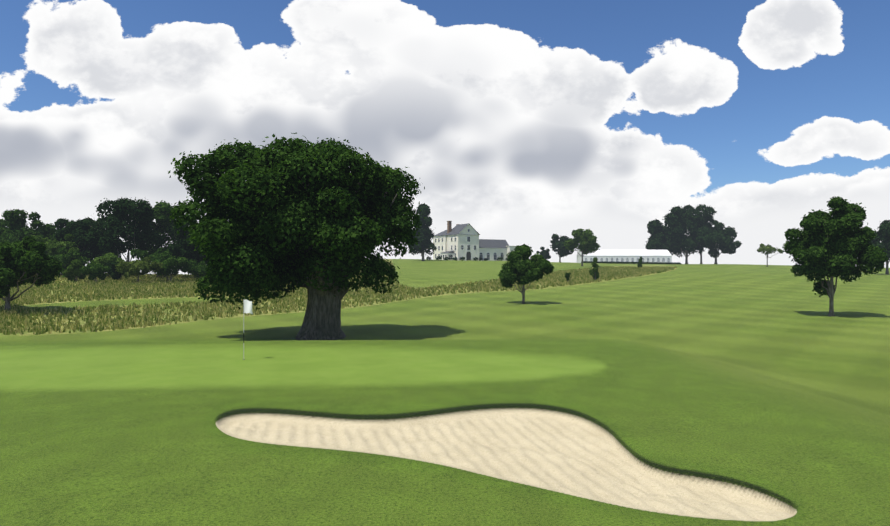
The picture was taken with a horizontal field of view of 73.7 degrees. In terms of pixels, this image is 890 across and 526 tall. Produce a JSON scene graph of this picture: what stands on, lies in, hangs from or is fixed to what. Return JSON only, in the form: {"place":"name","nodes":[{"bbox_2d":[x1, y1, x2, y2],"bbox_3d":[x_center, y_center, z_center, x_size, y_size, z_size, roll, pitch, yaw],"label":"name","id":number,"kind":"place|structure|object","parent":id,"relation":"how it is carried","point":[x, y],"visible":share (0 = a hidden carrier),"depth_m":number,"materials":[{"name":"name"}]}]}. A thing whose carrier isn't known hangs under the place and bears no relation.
{"place":"outdoors","nodes":[
{"label":"outdoors","id":0,"kind":"place"},
{"bbox_2d":[0,259,889,525],"bbox_3d":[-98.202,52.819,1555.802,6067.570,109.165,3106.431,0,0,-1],"label":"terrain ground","id":1,"kind":"structure","parent":0,"point":[717,395],"depth_m":13.50,"materials":[{"name":"green plant"}]},
{"bbox_2d":[0,218,7,229],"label":"tree","id":2,"kind":"object","parent":1,"relation":"on","point":[1,223],"visible":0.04,"depth_m":121.89,"materials":[{"name":"green plant"}]},
{"bbox_2d":[0,209,57,243],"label":"tree","id":3,"kind":"object","parent":1,"relation":"on","point":[15,223],"visible":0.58,"depth_m":110.03,"materials":[{"name":"green plant"}]},
{"bbox_2d":[0,236,63,310],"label":"tree","id":4,"kind":"object","parent":1,"relation":"on","point":[25,261],"visible":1,"depth_m":51.67,"materials":[{"name":"green plant"}]},
{"bbox_2d":[38,218,69,240],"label":"tree","id":5,"kind":"object","parent":1,"relation":"on","point":[60,223],"visible":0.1,"depth_m":118.81,"materials":[{"name":"green plant"}]},
{"bbox_2d":[32,233,80,264],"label":"tree","id":6,"kind":"object","parent":1,"relation":"on","point":[53,246],"visible":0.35,"depth_m":101.97,"materials":[{"name":"green plant"}]},
{"bbox_2d":[48,247,88,275],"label":"bush","id":7,"kind":"object","parent":1,"relation":"on","point":[67,258],"visible":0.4,"depth_m":98.43,"materials":[{"name":"green plant"}]},
{"bbox_2d":[62,259,85,280],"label":"bush","id":8,"kind":"object","parent":1,"relation":"on","point":[71,272],"visible":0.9,"depth_m":88.25,"materials":[{"name":"green plant"}]},
{"bbox_2d":[54,217,104,262],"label":"tree","id":9,"kind":"object","parent":1,"relation":"on","point":[79,230],"visible":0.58,"depth_m":107.61,"materials":[{"name":"green plant"}]},
{"bbox_2d":[79,262,109,281],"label":"bush","id":10,"kind":"object","parent":1,"relation":"on","point":[93,270],"visible":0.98,"depth_m":86.76,"materials":[{"name":"green plant"}]},
{"bbox_2d":[80,218,120,256],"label":"tree","id":11,"kind":"object","parent":1,"relation":"on","point":[104,252],"visible":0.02,"depth_m":121.67,"materials":[{"name":"green plant"}]},
{"bbox_2d":[89,252,125,274],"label":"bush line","id":12,"kind":"object","parent":1,"relation":"on","point":[106,259],"visible":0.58,"depth_m":96.84,"materials":[{"name":"green plant"}]},
{"bbox_2d":[103,262,122,279],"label":"bush","id":13,"kind":"object","parent":1,"relation":"on","point":[112,272],"visible":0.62,"depth_m":92.00,"materials":[{"name":"green plant"}]},
{"bbox_2d":[85,197,166,261],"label":"tree","id":14,"kind":"object","parent":1,"relation":"on","point":[126,219],"visible":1,"depth_m":103.10,"materials":[{"name":"green plant"}]},
{"bbox_2d":[116,257,162,280],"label":"bush","id":15,"kind":"object","parent":1,"relation":"on","point":[140,267],"visible":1,"depth_m":88.17,"materials":[{"name":"green plant"}]},
{"bbox_2d":[130,247,175,276],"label":"bush","id":16,"kind":"object","parent":1,"relation":"on","point":[142,254],"visible":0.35,"depth_m":96.94,"materials":[{"name":"green plant"}]},
{"bbox_2d":[141,200,197,256],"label":"tree","id":17,"kind":"object","parent":1,"relation":"on","point":[164,227],"visible":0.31,"depth_m":110.57,"materials":[{"name":"green plant"}]},
{"bbox_2d":[151,251,187,279],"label":"bush","id":18,"kind":"object","parent":1,"relation":"on","point":[172,265],"visible":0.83,"depth_m":90.64,"materials":[{"name":"green plant"}]},
{"bbox_2d":[168,223,208,276],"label":"tree","id":19,"kind":"object","parent":1,"relation":"on","point":[181,248],"visible":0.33,"depth_m":96.20,"materials":[{"name":"green plant"}]},
{"bbox_2d":[186,258,208,276],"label":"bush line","id":20,"kind":"object","parent":1,"relation":"on","point":[200,260],"visible":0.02,"depth_m":97.32,"materials":[{"name":"green plant"}]},
{"bbox_2d":[181,260,214,277],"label":"bush","id":21,"kind":"object","parent":1,"relation":"on","point":[194,268],"visible":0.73,"depth_m":91.88,"materials":[{"name":"green plant"}]},
{"bbox_2d":[242,300,252,359],"bbox_3d":[-7.019,2.425,21.101,0.411,2.276,0.107,0,0,13],"label":"flagstick","id":22,"kind":"object","parent":1,"relation":"on","point":[247,306],"visible":0.88,"depth_m":21.13,"materials":[{"name":"fabric"}]},
{"bbox_2d":[166,133,424,339],"bbox_3d":[-9.829,-1.681,41.214,16.294,14.511,15.494,0,0,-1],"label":"oak tree","id":23,"kind":"object","parent":1,"relation":"on","point":[321,220],"visible":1,"depth_m":36.98,"materials":[{"name":"green plant"}]},
{"bbox_2d":[0,263,676,334],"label":"tall grass","id":24,"kind":"structure","parent":1,"relation":"on","point":[116,288],"depth_m":69.52,"materials":[{"name":"green plant"}]},
{"bbox_2d":[408,203,436,260],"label":"conifer tree","id":25,"kind":"object","parent":1,"relation":"on","point":[426,244],"depth_m":225.58,"materials":[{"name":"green plant"}]},
{"bbox_2d":[433,221,516,260],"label":"manor house","id":26,"kind":"structure","parent":1,"relation":"on","point":[458,241],"depth_m":244.93,"materials":[{"name":"paint"}]},
{"bbox_2d":[498,244,553,303],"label":"tree","id":27,"kind":"object","parent":1,"relation":"on","point":[520,267],"visible":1,"depth_m":71.53,"materials":[{"name":"green plant"}]},
{"bbox_2d":[536,247,550,259],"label":"tree","id":28,"kind":"object","parent":1,"relation":"on","point":[545,254],"visible":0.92,"depth_m":269.38,"materials":[{"name":"green plant"}]},
{"bbox_2d":[426,256,680,263],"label":"hedge shrubs","id":29,"kind":"object","parent":1,"relation":"on","point":[475,259],"visible":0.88,"depth_m":248.82,"materials":[{"name":"green plant"}]},
{"bbox_2d":[550,233,573,262],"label":"tree","id":30,"kind":"object","parent":1,"relation":"on","point":[556,241],"visible":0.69,"depth_m":261.18,"materials":[{"name":"green plant"}]},
{"bbox_2d":[565,272,570,280],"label":"shrub","id":31,"kind":"object","parent":1,"relation":"on","point":[567,276],"visible":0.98,"depth_m":112.98,"materials":[{"name":"green plant"}]},
{"bbox_2d":[563,229,600,265],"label":"tree","id":32,"kind":"object","parent":1,"relation":"on","point":[584,242],"visible":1,"depth_m":203.56,"materials":[{"name":"green plant"}]},
{"bbox_2d":[589,257,599,279],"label":"shrub","id":33,"kind":"object","parent":1,"relation":"on","point":[594,272],"visible":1,"depth_m":120.08,"materials":[{"name":"green plant"}]},
{"bbox_2d":[577,250,671,262],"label":"marquee tent","id":34,"kind":"object","parent":1,"relation":"on","point":[634,255],"visible":0.65,"depth_m":253.95,"materials":[{"name":"fabric"}]},
{"bbox_2d":[637,257,642,267],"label":"shrub","id":35,"kind":"object","parent":1,"relation":"on","point":[640,265],"visible":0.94,"depth_m":179.92,"materials":[{"name":"green plant"}]},
{"bbox_2d":[646,219,668,249],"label":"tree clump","id":36,"kind":"object","parent":1,"relation":"on","point":[655,231],"visible":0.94,"depth_m":271.06,"materials":[{"name":"green plant"}]},
{"bbox_2d":[657,228,679,254],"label":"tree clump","id":37,"kind":"object","parent":1,"relation":"on","point":[667,237],"visible":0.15,"depth_m":273.77,"materials":[{"name":"green plant"}]},
{"bbox_2d":[657,204,716,263],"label":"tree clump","id":38,"kind":"object","parent":1,"relation":"on","point":[679,221],"visible":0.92,"depth_m":264.06,"materials":[{"name":"green plant"}]},
{"bbox_2d":[688,220,717,263],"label":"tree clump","id":39,"kind":"object","parent":1,"relation":"on","point":[716,221],"depth_m":281.01,"materials":[{"name":"green plant"}]},
{"bbox_2d":[696,222,741,263],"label":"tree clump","id":40,"kind":"object","parent":1,"relation":"on","point":[721,236],"visible":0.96,"depth_m":259.73,"materials":[{"name":"green plant"}]},
{"bbox_2d":[757,243,782,266],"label":"pale tree","id":41,"kind":"object","parent":1,"relation":"on","point":[767,249],"visible":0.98,"depth_m":225.36,"materials":[{"name":"green plant"}]},
{"bbox_2d":[782,196,887,315],"bbox_3d":[38.543,-0.435,59.297,8.332,12.246,7.628,0,0,-1],"label":"tree","id":42,"kind":"object","parent":1,"relation":"on","point":[831,246],"visible":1,"depth_m":57.65,"materials":[{"name":"green plant"}]},
{"bbox_2d":[869,220,889,274],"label":"tree","id":43,"kind":"object","parent":1,"relation":"on","point":[883,234],"visible":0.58,"depth_m":149.06,"materials":[{"name":"green plant"}]},
{"bbox_2d":[0,0,889,274],"label":"sky","id":44,"kind":"structure","parent":0,"point":[519,122],"materials":[{"name":"white"}]}
]}

